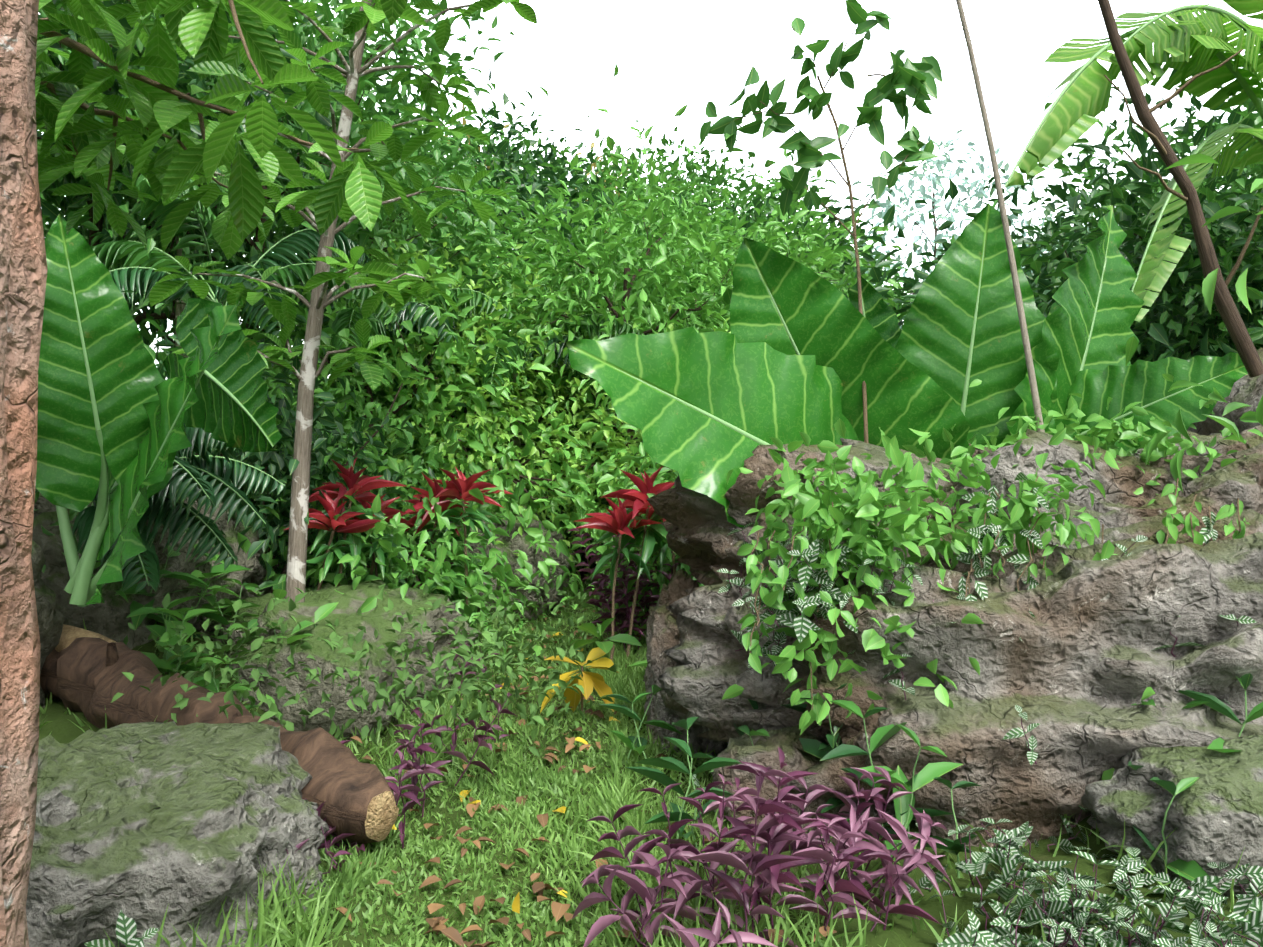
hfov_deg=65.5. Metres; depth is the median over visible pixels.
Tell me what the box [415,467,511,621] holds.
ti plant
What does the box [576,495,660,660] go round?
ti plant
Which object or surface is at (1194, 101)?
bush
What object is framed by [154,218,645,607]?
shrub
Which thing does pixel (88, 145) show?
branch
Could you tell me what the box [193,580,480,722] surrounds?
bank rock
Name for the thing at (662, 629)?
rock
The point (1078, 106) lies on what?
banana plant
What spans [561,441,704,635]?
plant
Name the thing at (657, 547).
ti plant
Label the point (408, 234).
shrub
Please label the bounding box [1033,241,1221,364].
shrub
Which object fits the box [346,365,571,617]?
shrub
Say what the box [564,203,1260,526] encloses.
alocasia
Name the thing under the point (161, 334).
shrub
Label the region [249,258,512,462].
slim palm
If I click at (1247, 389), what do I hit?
outcrop rock
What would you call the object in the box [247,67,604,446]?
shrub
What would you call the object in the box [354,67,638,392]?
shrub
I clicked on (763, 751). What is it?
rock
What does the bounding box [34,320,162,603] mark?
shrub
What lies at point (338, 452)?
shrub
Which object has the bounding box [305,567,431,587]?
bank rock
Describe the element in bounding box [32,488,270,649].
bank rock
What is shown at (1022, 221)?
jungle tree
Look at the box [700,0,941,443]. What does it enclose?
sapling
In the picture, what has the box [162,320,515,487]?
shrub
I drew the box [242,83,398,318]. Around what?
shrub
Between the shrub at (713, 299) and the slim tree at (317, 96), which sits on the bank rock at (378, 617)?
the slim tree at (317, 96)
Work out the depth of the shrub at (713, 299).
9.93 m
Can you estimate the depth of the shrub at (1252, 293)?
7.76 m
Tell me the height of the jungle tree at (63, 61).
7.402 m
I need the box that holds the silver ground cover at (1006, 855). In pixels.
[84,523,1262,946]
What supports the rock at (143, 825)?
on the ground at (61, 728)
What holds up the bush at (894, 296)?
on the ground at (61, 728)
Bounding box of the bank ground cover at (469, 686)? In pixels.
[111,555,619,756]
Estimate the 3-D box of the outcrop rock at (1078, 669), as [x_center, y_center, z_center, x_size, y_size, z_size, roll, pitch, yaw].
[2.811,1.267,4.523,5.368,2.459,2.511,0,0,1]
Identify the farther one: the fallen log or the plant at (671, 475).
the plant at (671, 475)
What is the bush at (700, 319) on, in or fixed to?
on the ground at (61, 728)
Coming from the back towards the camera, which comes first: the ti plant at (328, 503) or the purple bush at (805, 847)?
the ti plant at (328, 503)
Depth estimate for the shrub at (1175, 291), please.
8.25 m
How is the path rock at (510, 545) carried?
on the ground at (61, 728)
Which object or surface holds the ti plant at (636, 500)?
on the ground at (61, 728)
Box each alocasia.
[36,213,281,606]
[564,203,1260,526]
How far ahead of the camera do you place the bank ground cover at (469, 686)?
4.97 m
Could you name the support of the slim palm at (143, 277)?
on the ground at (61, 728)
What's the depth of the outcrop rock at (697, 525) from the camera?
4.63 m
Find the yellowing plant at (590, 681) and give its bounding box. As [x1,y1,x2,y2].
[540,617,642,712]
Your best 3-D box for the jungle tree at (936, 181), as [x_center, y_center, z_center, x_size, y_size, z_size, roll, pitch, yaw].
[10.248,-7.306,33.414,8.740,9.674,6.990,0,0,14]
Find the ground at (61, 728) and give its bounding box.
[39,512,1262,946]
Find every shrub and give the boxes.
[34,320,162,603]
[67,544,700,719]
[122,262,434,638]
[144,303,347,593]
[155,323,273,535]
[161,301,429,572]
[216,347,469,589]
[237,444,619,676]
[246,375,531,624]
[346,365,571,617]
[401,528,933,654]
[464,439,586,546]
[489,443,603,561]
[495,387,656,584]
[533,442,698,631]
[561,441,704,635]
[701,257,907,332]
[825,255,911,329]
[894,234,1040,315]
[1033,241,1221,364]
[1047,172,1262,359]
[1129,100,1262,359]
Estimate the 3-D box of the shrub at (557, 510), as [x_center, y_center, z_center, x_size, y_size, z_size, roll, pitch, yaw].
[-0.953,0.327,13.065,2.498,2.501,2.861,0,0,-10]
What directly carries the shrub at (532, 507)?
on the ground at (61, 728)
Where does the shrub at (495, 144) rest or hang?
on the ground at (61, 728)
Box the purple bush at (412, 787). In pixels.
[285,633,517,899]
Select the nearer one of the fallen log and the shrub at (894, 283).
the fallen log
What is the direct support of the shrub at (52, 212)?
on the ground at (61, 728)
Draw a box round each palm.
[35,423,285,593]
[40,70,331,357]
[91,174,398,347]
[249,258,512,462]
[399,313,638,505]
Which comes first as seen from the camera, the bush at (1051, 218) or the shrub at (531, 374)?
the shrub at (531, 374)
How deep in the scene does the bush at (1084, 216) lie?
8.27 m
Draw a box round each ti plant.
[285,490,380,589]
[309,458,405,585]
[330,494,414,584]
[401,472,490,571]
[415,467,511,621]
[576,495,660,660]
[592,466,689,667]
[637,505,682,574]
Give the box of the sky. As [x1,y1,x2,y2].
[38,0,1262,383]
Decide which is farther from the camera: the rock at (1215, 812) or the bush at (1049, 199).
the bush at (1049, 199)
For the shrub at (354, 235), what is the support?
on the ground at (61, 728)
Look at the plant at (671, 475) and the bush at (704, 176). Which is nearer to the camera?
the plant at (671, 475)
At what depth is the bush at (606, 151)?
20.19 m
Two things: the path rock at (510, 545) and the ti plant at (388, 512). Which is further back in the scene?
the path rock at (510, 545)
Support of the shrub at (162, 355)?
on the ground at (61, 728)
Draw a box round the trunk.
[0,0,46,946]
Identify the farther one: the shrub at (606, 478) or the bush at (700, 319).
the bush at (700, 319)
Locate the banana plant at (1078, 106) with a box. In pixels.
[1004,0,1262,321]
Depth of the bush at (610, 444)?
9.94 m
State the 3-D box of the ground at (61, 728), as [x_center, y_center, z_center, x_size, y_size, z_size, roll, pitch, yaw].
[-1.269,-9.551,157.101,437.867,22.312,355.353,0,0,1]
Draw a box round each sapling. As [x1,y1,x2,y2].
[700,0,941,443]
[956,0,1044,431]
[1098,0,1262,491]
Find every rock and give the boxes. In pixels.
[26,721,330,946]
[31,540,63,707]
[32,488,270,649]
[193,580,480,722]
[233,624,397,739]
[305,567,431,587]
[389,503,574,620]
[643,425,1262,681]
[659,493,1262,848]
[711,725,839,842]
[722,374,1262,779]
[1081,735,1262,895]
[1187,348,1262,435]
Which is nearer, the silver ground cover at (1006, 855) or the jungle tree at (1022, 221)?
the silver ground cover at (1006, 855)
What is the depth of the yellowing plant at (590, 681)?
5.68 m
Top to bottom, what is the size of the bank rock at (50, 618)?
1.626 m
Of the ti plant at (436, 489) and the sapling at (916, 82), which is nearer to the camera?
the sapling at (916, 82)
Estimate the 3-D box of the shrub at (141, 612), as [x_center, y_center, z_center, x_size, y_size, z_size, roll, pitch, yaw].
[-1.034,0.932,6.994,5.196,1.213,3.107,0,0,-37]
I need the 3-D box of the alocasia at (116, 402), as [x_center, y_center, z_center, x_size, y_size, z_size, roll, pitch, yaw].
[-2.557,-0.277,4.733,2.080,1.844,0.870,0,0,35]
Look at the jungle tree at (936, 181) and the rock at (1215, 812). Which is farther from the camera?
the jungle tree at (936, 181)
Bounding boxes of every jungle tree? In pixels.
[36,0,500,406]
[37,0,143,270]
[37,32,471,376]
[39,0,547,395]
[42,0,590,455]
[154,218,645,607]
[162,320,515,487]
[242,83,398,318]
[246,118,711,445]
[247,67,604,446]
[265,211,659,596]
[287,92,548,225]
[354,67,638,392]
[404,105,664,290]
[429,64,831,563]
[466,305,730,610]
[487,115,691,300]
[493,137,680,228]
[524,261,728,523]
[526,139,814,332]
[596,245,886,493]
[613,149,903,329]
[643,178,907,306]
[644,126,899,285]
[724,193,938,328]
[822,222,929,327]
[827,127,1035,294]
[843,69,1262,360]
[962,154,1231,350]
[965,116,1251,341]
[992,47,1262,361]
[1012,209,1093,278]
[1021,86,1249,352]
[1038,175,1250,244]
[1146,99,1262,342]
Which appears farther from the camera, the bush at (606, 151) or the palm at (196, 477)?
the bush at (606, 151)
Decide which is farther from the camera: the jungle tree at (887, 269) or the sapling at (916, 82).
the jungle tree at (887, 269)
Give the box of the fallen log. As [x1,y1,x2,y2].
[40,624,398,843]
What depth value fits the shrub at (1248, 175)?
10.60 m
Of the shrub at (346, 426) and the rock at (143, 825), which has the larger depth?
the shrub at (346, 426)
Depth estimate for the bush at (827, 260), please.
14.31 m
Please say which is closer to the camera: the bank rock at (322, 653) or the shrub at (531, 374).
the bank rock at (322, 653)
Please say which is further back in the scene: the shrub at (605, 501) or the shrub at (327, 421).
the shrub at (605, 501)
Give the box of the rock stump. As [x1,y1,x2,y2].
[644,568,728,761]
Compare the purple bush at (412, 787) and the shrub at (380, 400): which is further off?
the shrub at (380, 400)
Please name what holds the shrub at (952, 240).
on the ground at (61, 728)
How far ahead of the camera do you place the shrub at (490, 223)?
11.03 m
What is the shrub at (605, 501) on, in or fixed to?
on the ground at (61, 728)
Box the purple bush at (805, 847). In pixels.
[572,747,949,946]
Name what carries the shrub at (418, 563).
on the ground at (61, 728)
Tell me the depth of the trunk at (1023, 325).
4.93 m
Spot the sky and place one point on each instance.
(669, 55)
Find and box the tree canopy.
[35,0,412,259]
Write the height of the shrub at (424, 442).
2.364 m
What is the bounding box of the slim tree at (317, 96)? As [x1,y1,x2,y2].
[132,0,536,601]
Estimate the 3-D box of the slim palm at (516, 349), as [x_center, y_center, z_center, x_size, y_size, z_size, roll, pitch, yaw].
[-1.361,-0.342,10.970,2.719,3.288,2.744,0,0,-23]
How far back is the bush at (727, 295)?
11.04 m
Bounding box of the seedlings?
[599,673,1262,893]
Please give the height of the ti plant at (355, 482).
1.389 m
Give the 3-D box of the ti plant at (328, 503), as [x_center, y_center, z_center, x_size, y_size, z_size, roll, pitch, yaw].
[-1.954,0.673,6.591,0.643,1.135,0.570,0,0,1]

